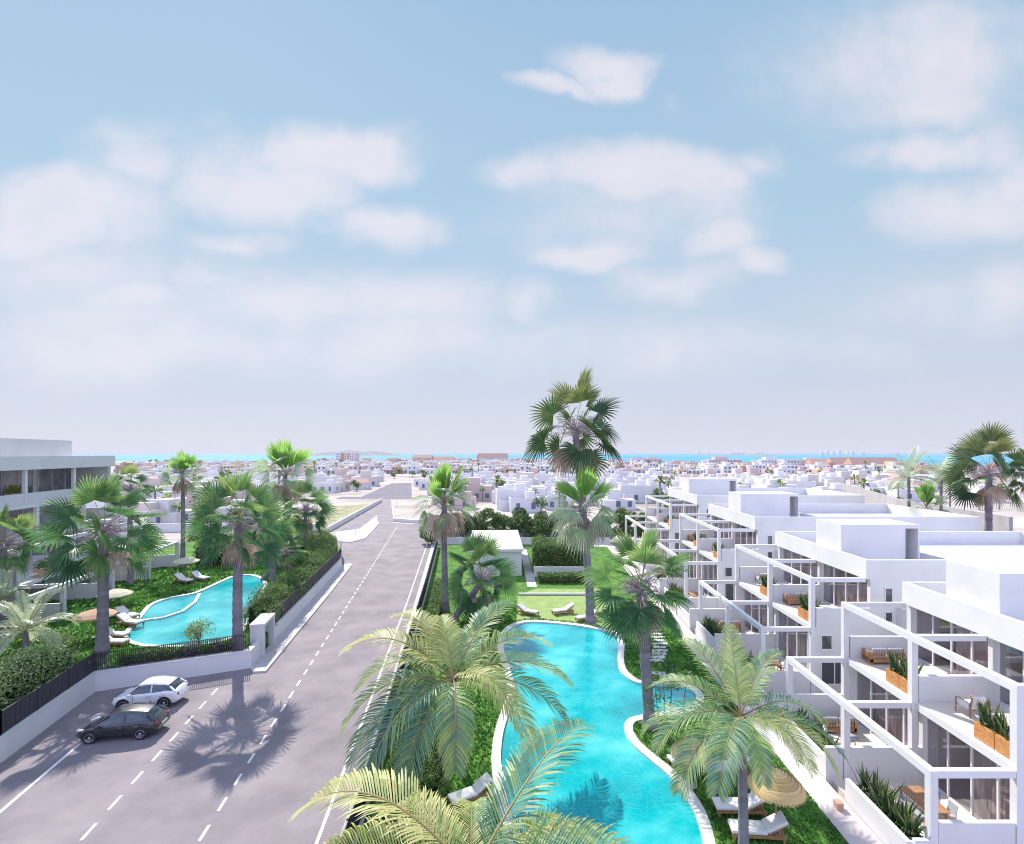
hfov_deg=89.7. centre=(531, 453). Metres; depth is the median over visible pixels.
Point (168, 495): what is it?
town palm
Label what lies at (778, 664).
dining table
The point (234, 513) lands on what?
town tree
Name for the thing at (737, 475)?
town house
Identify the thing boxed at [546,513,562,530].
bushy tree
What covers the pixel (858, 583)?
sliding door
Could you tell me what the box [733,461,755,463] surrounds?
shore apartments
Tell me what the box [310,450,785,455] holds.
hills
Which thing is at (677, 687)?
sapling
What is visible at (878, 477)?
town house
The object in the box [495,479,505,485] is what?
town tree
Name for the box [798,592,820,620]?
wooden planter
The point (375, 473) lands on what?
town house
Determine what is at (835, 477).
town house
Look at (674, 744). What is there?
straw parasol
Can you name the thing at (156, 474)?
town house
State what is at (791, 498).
door
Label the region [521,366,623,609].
fan palm
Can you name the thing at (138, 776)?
road markings
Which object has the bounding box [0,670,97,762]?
garden wall
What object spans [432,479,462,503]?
town house
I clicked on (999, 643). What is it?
sliding door
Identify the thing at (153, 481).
town house
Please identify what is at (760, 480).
town house
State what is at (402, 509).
ground
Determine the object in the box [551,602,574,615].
sun lounger
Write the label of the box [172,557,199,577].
parasol
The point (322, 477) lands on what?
town house
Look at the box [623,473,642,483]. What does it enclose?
town house
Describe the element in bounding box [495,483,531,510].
town house
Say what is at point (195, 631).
shrub
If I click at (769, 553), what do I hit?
window
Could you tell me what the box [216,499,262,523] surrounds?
town house
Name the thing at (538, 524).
bushy tree
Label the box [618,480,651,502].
town house
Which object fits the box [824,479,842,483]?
town house
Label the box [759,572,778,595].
wooden planter
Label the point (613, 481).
town house
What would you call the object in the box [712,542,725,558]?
wooden planter
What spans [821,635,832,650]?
window
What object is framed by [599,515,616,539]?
bushy tree
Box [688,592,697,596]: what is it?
dining table
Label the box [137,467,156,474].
town house
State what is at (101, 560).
fan palm
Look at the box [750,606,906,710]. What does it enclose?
link building
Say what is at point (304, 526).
fan palm
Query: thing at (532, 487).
town house
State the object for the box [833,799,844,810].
meter box
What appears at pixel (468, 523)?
bushy tree
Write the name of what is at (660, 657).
stepping stone
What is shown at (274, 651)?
pavement
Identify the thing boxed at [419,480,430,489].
town house
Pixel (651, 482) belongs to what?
town house
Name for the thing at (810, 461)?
shore apartments
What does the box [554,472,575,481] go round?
town house
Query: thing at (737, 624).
sofa
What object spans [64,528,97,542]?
window
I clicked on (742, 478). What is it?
town house
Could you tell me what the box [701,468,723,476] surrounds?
town house
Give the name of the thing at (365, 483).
town house
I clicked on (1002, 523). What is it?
boundary wall
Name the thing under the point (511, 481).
town house
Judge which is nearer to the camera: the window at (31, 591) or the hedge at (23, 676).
the hedge at (23, 676)
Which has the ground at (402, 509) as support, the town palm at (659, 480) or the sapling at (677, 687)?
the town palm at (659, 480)
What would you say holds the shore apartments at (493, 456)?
on the ground at (402, 509)
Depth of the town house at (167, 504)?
104.62 m
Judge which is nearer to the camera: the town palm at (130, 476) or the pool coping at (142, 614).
the pool coping at (142, 614)
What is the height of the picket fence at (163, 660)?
1.120 m
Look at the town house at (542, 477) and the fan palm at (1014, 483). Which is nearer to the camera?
the fan palm at (1014, 483)
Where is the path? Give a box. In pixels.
[522,542,882,843]
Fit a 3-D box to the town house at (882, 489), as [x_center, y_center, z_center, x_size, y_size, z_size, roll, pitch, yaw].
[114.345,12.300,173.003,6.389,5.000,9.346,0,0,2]
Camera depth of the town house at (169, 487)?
151.55 m
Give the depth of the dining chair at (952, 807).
19.96 m
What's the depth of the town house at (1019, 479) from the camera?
211.26 m
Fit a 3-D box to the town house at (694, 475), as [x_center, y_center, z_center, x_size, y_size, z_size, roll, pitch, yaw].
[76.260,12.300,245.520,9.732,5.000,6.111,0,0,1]
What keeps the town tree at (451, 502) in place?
on the ground at (402, 509)
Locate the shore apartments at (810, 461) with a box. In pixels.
[804,459,827,465]
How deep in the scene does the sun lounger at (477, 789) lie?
21.44 m
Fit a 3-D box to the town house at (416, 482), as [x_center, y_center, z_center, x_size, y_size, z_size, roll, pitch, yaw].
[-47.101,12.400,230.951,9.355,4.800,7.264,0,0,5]
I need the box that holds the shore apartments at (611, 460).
[607,459,629,463]
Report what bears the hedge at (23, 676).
on the garden ground at (189, 549)
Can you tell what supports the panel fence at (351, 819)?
on the garden wall at (362, 820)
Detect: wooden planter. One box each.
[693,532,702,546]
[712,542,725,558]
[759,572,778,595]
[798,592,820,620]
[884,649,924,693]
[971,697,1009,758]
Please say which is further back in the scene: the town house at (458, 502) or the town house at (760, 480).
the town house at (760, 480)
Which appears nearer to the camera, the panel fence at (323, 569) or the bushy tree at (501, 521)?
the panel fence at (323, 569)
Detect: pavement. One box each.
[250,563,351,672]
[328,516,378,541]
[341,541,438,832]
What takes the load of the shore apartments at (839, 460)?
on the ground at (402, 509)
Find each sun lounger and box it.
[95,635,129,647]
[109,627,130,637]
[115,605,139,618]
[116,612,144,627]
[174,572,193,584]
[191,570,209,581]
[447,772,492,810]
[517,603,538,616]
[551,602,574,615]
[575,609,597,621]
[666,754,681,767]
[702,755,749,778]
[712,792,767,817]
[727,811,787,843]
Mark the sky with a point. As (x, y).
(227, 226)
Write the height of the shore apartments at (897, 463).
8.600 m
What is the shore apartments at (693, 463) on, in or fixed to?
on the ground at (402, 509)
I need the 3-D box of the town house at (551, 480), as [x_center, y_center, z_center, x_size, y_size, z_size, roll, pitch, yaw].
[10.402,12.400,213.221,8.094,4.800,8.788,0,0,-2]
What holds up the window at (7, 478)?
in the apartment building at (48, 469)
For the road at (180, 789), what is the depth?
25.68 m
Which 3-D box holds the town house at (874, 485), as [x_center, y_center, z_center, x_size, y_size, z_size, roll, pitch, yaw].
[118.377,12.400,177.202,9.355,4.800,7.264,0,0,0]
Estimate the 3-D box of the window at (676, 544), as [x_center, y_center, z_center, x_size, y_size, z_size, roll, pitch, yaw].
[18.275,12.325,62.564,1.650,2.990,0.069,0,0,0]
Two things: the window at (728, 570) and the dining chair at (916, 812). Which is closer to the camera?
the dining chair at (916, 812)
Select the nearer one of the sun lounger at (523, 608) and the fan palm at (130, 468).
the sun lounger at (523, 608)
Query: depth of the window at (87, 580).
53.71 m
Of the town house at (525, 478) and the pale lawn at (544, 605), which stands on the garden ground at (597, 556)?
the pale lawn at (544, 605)
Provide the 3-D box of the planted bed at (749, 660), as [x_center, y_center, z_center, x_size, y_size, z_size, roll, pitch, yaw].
[13.613,13.021,33.196,1.131,1.717,4.146,0,0,0]
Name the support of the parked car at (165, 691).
on the road at (180, 789)
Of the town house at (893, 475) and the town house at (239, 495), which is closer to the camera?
the town house at (239, 495)
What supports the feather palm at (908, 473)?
on the ground at (402, 509)
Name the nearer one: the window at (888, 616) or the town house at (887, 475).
the window at (888, 616)
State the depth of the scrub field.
126.54 m
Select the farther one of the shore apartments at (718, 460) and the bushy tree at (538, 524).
the shore apartments at (718, 460)
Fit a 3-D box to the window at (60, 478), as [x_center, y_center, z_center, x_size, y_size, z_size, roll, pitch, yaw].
[-52.554,3.025,57.165,0.080,2.850,6.500,0,0,-13]
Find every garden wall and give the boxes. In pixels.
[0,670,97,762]
[96,648,251,691]
[133,524,317,531]
[249,640,261,664]
[275,549,341,637]
[326,498,381,531]
[352,545,437,843]
[393,518,420,523]
[439,537,609,543]
[534,567,583,576]
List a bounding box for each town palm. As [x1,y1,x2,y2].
[124,473,135,479]
[148,485,164,498]
[161,493,174,497]
[172,502,180,511]
[211,472,231,483]
[271,470,284,482]
[491,475,502,487]
[653,475,665,507]
[665,480,672,487]
[773,479,786,486]
[849,474,861,484]
[856,478,870,488]
[892,482,905,496]
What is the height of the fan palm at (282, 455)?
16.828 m
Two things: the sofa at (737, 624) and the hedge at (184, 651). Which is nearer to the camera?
the hedge at (184, 651)
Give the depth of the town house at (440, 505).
140.16 m
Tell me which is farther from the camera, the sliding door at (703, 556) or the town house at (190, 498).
the town house at (190, 498)
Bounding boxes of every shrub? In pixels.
[9,620,49,638]
[29,627,81,648]
[181,616,217,641]
[254,600,283,624]
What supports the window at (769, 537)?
in the apartment building at (750, 517)
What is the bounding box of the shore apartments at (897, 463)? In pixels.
[882,461,907,468]
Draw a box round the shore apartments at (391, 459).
[385,458,407,461]
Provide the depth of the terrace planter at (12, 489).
48.69 m
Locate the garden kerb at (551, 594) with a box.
[519,593,595,595]
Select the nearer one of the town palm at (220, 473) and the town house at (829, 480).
the town palm at (220, 473)
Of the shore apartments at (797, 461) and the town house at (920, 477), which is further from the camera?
the shore apartments at (797, 461)
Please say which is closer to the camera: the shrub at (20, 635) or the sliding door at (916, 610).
the sliding door at (916, 610)
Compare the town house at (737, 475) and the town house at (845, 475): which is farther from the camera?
the town house at (737, 475)
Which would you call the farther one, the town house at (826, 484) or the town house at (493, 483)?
the town house at (493, 483)
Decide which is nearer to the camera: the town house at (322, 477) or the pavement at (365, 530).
the pavement at (365, 530)
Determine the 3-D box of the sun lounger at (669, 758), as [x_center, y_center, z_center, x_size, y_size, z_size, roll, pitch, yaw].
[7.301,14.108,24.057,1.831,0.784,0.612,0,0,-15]
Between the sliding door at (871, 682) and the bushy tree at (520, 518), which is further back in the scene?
the bushy tree at (520, 518)
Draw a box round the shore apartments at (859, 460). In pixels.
[843,457,897,464]
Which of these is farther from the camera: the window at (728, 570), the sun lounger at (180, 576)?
the sun lounger at (180, 576)
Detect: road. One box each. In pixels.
[0,499,430,843]
[336,483,414,498]
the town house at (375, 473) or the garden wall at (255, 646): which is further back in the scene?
the town house at (375, 473)
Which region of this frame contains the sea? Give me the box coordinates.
[72,454,1023,467]
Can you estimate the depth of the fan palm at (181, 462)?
61.78 m
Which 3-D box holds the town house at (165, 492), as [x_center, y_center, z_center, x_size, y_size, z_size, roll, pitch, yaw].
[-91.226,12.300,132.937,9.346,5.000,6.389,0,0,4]
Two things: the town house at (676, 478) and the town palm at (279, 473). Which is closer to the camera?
the town palm at (279, 473)
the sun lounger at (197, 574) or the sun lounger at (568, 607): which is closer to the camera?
the sun lounger at (568, 607)
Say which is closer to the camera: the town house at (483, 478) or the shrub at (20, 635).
the shrub at (20, 635)
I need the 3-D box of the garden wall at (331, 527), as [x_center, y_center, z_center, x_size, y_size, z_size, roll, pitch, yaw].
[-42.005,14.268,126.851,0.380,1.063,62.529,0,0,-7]
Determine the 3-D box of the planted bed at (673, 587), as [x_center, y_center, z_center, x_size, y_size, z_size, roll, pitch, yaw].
[13.706,12.878,48.482,1.104,1.724,4.133,0,0,0]
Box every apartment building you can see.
[0,438,178,624]
[620,478,864,572]
[646,492,980,614]
[689,519,1023,692]
[771,560,1023,843]
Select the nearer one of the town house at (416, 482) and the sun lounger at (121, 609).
the sun lounger at (121, 609)
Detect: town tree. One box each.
[226,506,245,515]
[351,479,361,490]
[445,496,454,506]
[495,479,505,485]
[532,497,547,510]
[651,488,664,500]
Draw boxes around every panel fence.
[0,652,94,735]
[268,542,340,622]
[337,537,437,843]
[448,531,567,536]
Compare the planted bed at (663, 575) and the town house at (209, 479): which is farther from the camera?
the town house at (209, 479)
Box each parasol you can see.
[71,609,117,638]
[96,589,133,616]
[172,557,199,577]
[669,736,712,789]
[747,766,806,835]
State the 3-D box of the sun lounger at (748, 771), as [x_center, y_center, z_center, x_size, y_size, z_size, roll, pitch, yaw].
[8.776,14.064,23.251,2.034,0.871,0.680,0,0,-4]
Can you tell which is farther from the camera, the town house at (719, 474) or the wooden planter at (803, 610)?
the town house at (719, 474)
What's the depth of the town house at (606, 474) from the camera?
240.96 m
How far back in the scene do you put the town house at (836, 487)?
167.44 m
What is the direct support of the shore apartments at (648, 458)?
on the ground at (402, 509)
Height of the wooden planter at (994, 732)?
1.677 m
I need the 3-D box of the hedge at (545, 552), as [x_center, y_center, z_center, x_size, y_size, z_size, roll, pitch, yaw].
[3.354,12.547,65.199,6.758,4.150,5.655,0,0,0]
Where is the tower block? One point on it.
(351, 456)
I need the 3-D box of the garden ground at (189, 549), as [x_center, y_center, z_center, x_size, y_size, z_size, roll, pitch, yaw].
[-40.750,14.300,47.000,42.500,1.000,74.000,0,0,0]
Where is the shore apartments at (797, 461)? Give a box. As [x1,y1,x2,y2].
[777,458,819,465]
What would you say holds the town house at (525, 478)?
on the ground at (402, 509)
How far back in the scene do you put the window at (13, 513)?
51.01 m
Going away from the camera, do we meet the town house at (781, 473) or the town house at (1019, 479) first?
the town house at (1019, 479)
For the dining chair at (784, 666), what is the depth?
33.27 m
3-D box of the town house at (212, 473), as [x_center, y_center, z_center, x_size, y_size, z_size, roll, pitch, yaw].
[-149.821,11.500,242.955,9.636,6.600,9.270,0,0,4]
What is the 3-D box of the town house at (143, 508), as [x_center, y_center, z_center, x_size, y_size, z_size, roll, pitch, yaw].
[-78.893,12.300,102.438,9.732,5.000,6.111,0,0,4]
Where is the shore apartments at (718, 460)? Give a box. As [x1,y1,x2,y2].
[705,457,741,464]
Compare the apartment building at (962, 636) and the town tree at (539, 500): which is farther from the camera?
the town tree at (539, 500)
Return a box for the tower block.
[335,452,358,461]
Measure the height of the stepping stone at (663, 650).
0.080 m
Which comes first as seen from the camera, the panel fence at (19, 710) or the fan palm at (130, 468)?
the panel fence at (19, 710)
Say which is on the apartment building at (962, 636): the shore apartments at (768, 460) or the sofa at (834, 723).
the sofa at (834, 723)
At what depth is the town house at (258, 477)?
242.38 m
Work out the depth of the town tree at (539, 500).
129.68 m
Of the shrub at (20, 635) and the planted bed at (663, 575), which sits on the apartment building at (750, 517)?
the planted bed at (663, 575)
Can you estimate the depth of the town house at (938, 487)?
199.50 m
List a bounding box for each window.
[0,470,33,495]
[0,507,32,522]
[14,539,60,555]
[20,580,45,604]
[37,468,70,491]
[42,502,80,514]
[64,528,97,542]
[75,571,91,583]
[674,532,678,538]
[674,542,678,564]
[725,567,732,576]
[725,584,734,599]
[767,535,772,543]
[767,551,772,558]
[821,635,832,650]
[821,663,840,685]
[884,588,892,601]
[884,612,893,622]
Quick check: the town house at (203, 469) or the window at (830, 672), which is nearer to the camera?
the window at (830, 672)
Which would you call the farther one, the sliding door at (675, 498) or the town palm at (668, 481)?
the town palm at (668, 481)
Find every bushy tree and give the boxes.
[419,525,437,543]
[456,512,477,535]
[469,507,494,530]
[490,512,513,529]
[510,507,533,530]
[523,510,550,536]
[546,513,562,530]
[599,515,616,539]
[612,507,637,537]
[631,512,647,538]
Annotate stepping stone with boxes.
[651,655,665,658]
[652,649,667,651]
[652,652,666,654]
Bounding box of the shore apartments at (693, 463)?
[681,460,704,464]
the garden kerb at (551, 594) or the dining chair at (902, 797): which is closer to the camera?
the dining chair at (902, 797)
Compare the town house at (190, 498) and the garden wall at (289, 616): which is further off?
the town house at (190, 498)
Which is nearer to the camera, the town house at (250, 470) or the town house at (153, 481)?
the town house at (153, 481)
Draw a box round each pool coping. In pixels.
[124,574,266,647]
[491,620,715,843]
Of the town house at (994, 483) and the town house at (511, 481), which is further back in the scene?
the town house at (511, 481)
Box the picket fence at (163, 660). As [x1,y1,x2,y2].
[95,633,248,670]
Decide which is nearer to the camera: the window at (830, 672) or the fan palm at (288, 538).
the window at (830, 672)
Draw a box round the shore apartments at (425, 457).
[412,455,432,461]
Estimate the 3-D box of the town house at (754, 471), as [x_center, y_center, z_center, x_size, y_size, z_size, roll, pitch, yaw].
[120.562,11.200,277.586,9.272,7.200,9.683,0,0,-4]
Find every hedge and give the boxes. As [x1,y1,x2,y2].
[0,644,84,709]
[114,637,237,665]
[186,530,311,541]
[192,537,306,567]
[243,542,336,627]
[300,529,337,562]
[363,577,441,843]
[406,713,467,812]
[531,534,583,571]
[537,571,584,583]
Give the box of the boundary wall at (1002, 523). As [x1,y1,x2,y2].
[843,483,1012,530]
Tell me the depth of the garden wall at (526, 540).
82.45 m
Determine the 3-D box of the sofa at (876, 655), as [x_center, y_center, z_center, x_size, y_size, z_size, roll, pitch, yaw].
[18.600,10.582,27.144,1.800,0.856,0.772,0,0,0]
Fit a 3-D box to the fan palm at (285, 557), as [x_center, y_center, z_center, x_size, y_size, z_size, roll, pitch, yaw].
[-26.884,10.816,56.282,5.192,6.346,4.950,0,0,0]
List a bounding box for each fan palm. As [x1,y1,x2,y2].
[0,503,47,630]
[18,472,172,654]
[104,464,156,584]
[157,449,203,567]
[180,468,290,649]
[233,490,297,586]
[248,438,317,518]
[260,525,310,580]
[278,478,336,548]
[410,458,478,612]
[439,529,520,625]
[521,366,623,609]
[545,461,618,623]
[577,525,696,730]
[901,480,951,516]
[936,421,1023,530]
[1001,446,1023,497]
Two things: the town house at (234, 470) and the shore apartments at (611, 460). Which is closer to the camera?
the town house at (234, 470)
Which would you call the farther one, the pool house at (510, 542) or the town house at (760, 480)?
the town house at (760, 480)
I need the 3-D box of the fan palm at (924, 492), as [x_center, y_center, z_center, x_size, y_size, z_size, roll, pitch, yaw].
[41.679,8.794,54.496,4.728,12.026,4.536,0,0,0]
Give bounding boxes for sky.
[0,0,1023,453]
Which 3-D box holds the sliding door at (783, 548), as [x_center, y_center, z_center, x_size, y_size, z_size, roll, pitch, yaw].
[20.750,9.025,39.510,0.100,2.870,5.580,0,0,0]
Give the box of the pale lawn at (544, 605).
[517,589,611,627]
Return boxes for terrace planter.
[4,484,28,494]
[33,556,53,577]
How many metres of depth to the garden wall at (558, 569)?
60.50 m
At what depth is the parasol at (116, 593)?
43.44 m
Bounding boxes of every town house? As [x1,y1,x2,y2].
[86,501,134,507]
[104,502,166,529]
[117,475,142,485]
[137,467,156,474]
[142,478,173,487]
[143,488,164,498]
[150,498,194,523]
[151,491,176,499]
[153,472,161,476]
[155,486,172,490]
[160,472,192,481]
[185,481,211,485]
[185,486,233,516]
[192,467,207,475]
[197,471,224,477]
[202,478,220,485]
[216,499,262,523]
[224,469,237,473]
[233,483,255,501]
[245,467,257,473]
[255,473,269,479]
[255,477,275,483]
[311,473,341,482]
[311,479,340,492]
[330,469,354,479]
[336,478,350,491]
[351,479,371,489]
[355,470,379,486]
[371,469,383,480]
[373,472,380,481]
[414,476,433,486]
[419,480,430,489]
[427,475,452,495]
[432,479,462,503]
[437,489,460,507]
[447,491,475,509]
[459,470,479,477]
[463,477,491,500]
[478,468,493,477]
[480,475,490,483]
[487,478,507,490]
[491,486,506,502]
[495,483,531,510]
[504,484,512,487]
[505,480,529,487]
[506,475,532,487]
[508,491,540,512]
[512,471,534,478]
[516,481,530,488]
[521,472,539,485]
[530,468,538,475]
[531,486,544,489]
[535,471,552,483]
[535,488,554,507]
[540,480,561,490]
[545,494,573,510]
[546,478,555,482]
[551,482,577,491]
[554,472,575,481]
[585,485,603,504]
[596,478,622,497]
[599,489,635,510]
[602,470,616,480]
[610,475,626,483]
[614,469,632,477]
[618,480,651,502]
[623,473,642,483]
[629,479,663,498]
[638,474,664,489]
[645,468,662,474]
[663,477,682,489]
[666,481,679,489]
[683,474,697,477]
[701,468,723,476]
[707,473,725,477]
[727,468,750,477]
[730,474,741,477]
[737,476,747,481]
[740,479,755,487]
[743,468,762,475]
[751,476,764,481]
[755,478,771,484]
[757,480,797,487]
[762,471,789,477]
[769,475,781,479]
[781,477,815,488]
[785,475,800,479]
[801,474,823,485]
[812,483,842,491]
[815,471,829,475]
[816,486,839,491]
[817,482,835,486]
[818,467,835,473]
[819,473,843,482]
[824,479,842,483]
[835,471,852,480]
[846,481,857,484]
[850,470,872,478]
[862,482,886,493]
[865,477,881,480]
[871,482,887,487]
[872,469,885,474]
[872,475,889,479]
[874,481,887,486]
[882,469,900,477]
[884,473,921,483]
[885,484,920,500]
[910,475,927,481]
[923,479,939,491]
[968,480,1006,488]
[970,485,1005,502]
[994,469,1018,483]
[1007,476,1023,489]
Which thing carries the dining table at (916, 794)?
on the apartment building at (962, 636)
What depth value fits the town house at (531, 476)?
202.22 m
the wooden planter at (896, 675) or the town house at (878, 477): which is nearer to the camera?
the wooden planter at (896, 675)
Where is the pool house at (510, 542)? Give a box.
[468,530,523,575]
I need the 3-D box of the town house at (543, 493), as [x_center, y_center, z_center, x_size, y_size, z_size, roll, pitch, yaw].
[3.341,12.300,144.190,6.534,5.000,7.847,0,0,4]
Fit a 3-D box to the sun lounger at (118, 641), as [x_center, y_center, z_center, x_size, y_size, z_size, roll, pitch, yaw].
[-30.040,13.364,36.910,2.034,0.871,0.680,0,0,2]
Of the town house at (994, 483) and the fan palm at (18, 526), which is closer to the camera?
the fan palm at (18, 526)
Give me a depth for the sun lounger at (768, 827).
19.19 m
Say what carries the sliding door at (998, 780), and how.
in the apartment building at (962, 636)
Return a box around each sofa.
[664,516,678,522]
[688,533,705,540]
[715,621,740,631]
[783,593,807,605]
[814,716,856,733]
[862,648,905,664]
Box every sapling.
[642,679,671,754]
[651,673,677,729]
[657,659,682,715]
[671,669,691,725]
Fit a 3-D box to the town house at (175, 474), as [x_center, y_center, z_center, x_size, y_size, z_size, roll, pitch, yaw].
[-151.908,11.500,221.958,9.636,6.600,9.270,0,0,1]
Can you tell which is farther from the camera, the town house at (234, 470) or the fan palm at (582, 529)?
the town house at (234, 470)
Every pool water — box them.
[128,576,262,644]
[501,623,702,843]
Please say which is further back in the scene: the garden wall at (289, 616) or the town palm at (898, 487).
the town palm at (898, 487)
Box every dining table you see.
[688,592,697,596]
[758,656,782,670]
[898,786,950,819]
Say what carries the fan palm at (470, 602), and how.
on the garden ground at (597, 556)
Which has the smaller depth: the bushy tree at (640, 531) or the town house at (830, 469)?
the bushy tree at (640, 531)
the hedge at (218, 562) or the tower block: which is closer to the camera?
the hedge at (218, 562)
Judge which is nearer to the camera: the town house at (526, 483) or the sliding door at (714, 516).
the sliding door at (714, 516)
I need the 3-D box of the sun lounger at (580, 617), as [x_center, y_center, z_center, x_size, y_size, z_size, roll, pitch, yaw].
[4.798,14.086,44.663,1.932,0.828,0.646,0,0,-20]
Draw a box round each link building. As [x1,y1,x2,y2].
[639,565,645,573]
[677,549,777,627]
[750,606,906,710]
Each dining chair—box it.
[777,660,785,670]
[891,786,909,804]
[905,799,924,825]
[938,791,940,802]
[942,799,957,819]
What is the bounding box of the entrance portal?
[249,613,274,654]
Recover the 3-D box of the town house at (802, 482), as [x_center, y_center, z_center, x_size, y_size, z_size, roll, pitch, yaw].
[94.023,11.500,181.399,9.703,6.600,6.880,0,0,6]
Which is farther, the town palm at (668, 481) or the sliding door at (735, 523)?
the town palm at (668, 481)
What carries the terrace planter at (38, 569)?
on the apartment building at (48, 469)
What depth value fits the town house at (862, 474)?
230.94 m
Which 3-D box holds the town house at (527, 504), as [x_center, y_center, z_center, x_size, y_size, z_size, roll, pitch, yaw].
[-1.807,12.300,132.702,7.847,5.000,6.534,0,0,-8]
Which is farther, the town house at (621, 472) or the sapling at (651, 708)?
the town house at (621, 472)
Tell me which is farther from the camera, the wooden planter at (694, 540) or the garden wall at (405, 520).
the garden wall at (405, 520)
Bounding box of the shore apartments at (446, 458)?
[432,457,455,460]
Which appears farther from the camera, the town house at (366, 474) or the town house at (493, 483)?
the town house at (366, 474)
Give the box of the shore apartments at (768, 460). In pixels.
[756,457,776,465]
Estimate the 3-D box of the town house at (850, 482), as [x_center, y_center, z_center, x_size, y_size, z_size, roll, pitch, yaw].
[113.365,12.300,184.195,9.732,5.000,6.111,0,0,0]
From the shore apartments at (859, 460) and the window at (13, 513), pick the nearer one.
the window at (13, 513)
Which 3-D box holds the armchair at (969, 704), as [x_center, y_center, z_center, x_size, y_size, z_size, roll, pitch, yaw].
[18.557,10.557,21.669,0.762,0.908,0.818,0,0,-5]
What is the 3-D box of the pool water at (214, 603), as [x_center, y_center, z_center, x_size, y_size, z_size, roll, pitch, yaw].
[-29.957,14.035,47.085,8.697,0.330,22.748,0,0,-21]
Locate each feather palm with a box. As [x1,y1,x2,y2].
[0,566,37,644]
[0,586,82,656]
[289,716,634,843]
[336,599,573,796]
[640,623,848,843]
[874,446,945,506]
[910,451,972,510]
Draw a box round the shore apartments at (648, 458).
[630,457,661,462]
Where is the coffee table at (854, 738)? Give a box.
[850,733,858,744]
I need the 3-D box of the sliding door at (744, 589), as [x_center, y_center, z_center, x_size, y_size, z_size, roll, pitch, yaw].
[17.550,12.520,39.510,0.100,3.440,5.580,0,0,0]
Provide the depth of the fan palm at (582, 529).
43.46 m
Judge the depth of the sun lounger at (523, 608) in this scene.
46.16 m
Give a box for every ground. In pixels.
[0,539,339,668]
[111,461,1023,548]
[357,544,847,843]
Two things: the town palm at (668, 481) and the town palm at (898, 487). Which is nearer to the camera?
the town palm at (668, 481)
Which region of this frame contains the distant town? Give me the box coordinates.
[113,458,1002,473]
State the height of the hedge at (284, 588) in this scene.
3.117 m
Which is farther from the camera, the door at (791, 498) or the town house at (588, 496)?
the town house at (588, 496)
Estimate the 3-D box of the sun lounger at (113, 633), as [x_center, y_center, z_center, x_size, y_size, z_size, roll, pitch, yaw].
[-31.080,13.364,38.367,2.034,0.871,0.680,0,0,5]
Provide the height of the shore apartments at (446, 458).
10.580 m
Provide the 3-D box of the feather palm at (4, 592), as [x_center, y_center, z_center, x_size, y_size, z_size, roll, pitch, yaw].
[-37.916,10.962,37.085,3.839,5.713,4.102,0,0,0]
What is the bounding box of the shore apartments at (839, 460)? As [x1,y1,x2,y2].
[824,457,848,464]
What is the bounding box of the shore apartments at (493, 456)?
[477,453,508,460]
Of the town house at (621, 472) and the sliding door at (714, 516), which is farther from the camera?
the town house at (621, 472)
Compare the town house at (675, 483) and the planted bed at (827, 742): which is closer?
the planted bed at (827, 742)
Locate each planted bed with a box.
[651,568,666,579]
[668,581,683,595]
[701,616,724,636]
[728,640,757,670]
[791,704,839,751]
[850,762,925,839]
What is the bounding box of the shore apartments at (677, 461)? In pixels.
[651,460,688,463]
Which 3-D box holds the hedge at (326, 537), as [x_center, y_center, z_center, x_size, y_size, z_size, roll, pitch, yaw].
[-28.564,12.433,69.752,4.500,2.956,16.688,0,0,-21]
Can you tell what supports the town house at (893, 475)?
on the ground at (402, 509)
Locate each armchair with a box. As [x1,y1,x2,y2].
[755,573,765,584]
[823,725,840,744]
[955,695,987,718]
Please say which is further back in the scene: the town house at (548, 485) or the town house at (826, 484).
the town house at (548, 485)
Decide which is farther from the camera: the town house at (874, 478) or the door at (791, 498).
the town house at (874, 478)
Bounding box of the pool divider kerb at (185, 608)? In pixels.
[141,593,200,620]
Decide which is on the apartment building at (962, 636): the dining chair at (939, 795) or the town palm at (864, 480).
the dining chair at (939, 795)
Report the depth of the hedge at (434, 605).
25.67 m
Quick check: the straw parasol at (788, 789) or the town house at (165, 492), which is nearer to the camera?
the straw parasol at (788, 789)
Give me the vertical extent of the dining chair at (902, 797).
0.853 m
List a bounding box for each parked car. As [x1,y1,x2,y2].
[75,702,170,743]
[112,675,189,707]
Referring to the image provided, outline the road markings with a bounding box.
[0,522,426,843]
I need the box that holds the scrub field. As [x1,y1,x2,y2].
[274,504,368,534]
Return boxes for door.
[675,498,681,512]
[689,547,693,577]
[703,556,713,596]
[714,516,728,537]
[730,481,732,491]
[735,523,753,548]
[744,589,759,632]
[778,610,807,668]
[783,548,811,583]
[790,497,792,516]
[823,563,859,606]
[856,670,905,744]
[905,529,907,558]
[915,608,973,673]
[926,717,1000,819]
[998,642,1023,707]
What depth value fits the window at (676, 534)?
62.58 m
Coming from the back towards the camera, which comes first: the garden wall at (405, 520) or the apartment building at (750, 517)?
the garden wall at (405, 520)
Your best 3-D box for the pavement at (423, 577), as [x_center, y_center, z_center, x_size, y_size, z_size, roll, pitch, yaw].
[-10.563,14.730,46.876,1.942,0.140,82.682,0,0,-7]
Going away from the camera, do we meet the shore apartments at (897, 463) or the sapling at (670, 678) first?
the sapling at (670, 678)
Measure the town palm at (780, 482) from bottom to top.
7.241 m

